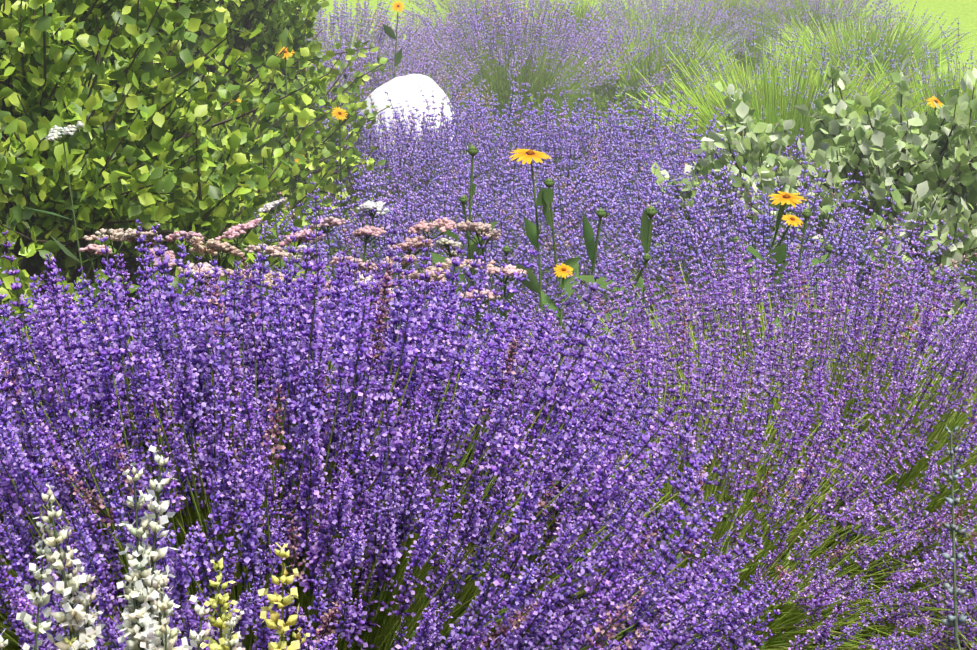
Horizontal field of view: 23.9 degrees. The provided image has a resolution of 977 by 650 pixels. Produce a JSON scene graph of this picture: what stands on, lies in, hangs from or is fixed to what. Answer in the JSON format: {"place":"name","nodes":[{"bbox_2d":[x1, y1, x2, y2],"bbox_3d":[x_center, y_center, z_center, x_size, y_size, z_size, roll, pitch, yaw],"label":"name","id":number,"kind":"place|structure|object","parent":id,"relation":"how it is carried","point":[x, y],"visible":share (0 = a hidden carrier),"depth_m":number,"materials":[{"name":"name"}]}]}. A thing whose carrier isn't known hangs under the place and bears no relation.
{"place":"outdoors","nodes":[
{"label":"outdoors","id":0,"kind":"place"},
{"bbox_2d":[210,0,976,649],"bbox_3d":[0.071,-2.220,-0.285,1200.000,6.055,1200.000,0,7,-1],"label":"ground","id":1,"kind":"structure","parent":0,"point":[962,10],"depth_m":19.38,"materials":[{"name":"green plant"}]},
{"bbox_2d":[0,445,316,649],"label":"flower plant","id":2,"kind":"object","parent":1,"relation":"on","point":[144,615],"visible":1,"depth_m":1.54,"materials":[{"name":"white plant"}]},
{"bbox_2d":[0,0,408,405],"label":"shrub","id":3,"kind":"object","parent":1,"relation":"on","point":[117,79],"visible":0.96,"depth_m":4.48,"materials":[{"name":"green plant"}]},
{"bbox_2d":[25,121,531,392],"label":"yarrow flowers","id":4,"kind":"object","parent":1,"relation":"on","point":[195,240],"visible":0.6,"depth_m":2.94,"materials":[{"name":"pink plant"}]},
{"bbox_2d":[0,194,796,649],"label":"lavender bush","id":5,"kind":"object","parent":1,"relation":"on","point":[428,512],"visible":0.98,"depth_m":1.90,"materials":[{"name":"purple plant"}]},
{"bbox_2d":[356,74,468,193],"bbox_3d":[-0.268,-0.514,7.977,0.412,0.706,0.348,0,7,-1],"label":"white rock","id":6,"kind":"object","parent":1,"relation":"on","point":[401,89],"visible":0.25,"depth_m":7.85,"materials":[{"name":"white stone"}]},
{"bbox_2d":[46,1,943,398],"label":"orange daisies","id":7,"kind":"object","parent":1,"relation":"on","point":[546,201],"visible":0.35,"depth_m":3.93,"materials":[{"name":"green plant"}]},
{"bbox_2d":[223,0,976,422],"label":"lavender bushes","id":8,"kind":"object","parent":1,"relation":"on","point":[471,62],"visible":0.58,"depth_m":6.87,"materials":[{"name":"purple plant"}]},
{"bbox_2d":[398,212,976,649],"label":"lavender bush","id":9,"kind":"object","parent":1,"relation":"on","point":[844,466],"visible":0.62,"depth_m":2.78,"materials":[{"name":"purple plant"}]},
{"bbox_2d":[480,0,976,177],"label":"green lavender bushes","id":10,"kind":"object","parent":1,"relation":"on","point":[870,64],"visible":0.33,"depth_m":9.63,"materials":[{"name":"green plant"}]},
{"bbox_2d":[575,57,976,375],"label":"shrub","id":11,"kind":"object","parent":1,"relation":"on","point":[931,181],"visible":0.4,"depth_m":5.20,"materials":[{"name":"green plant"}]},
{"bbox_2d":[941,426,966,649],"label":"flower stalk","id":12,"kind":"object","parent":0,"point":[953,558],"visible":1,"depth_m":1.22,"materials":[{"name":"plant"}]}
]}

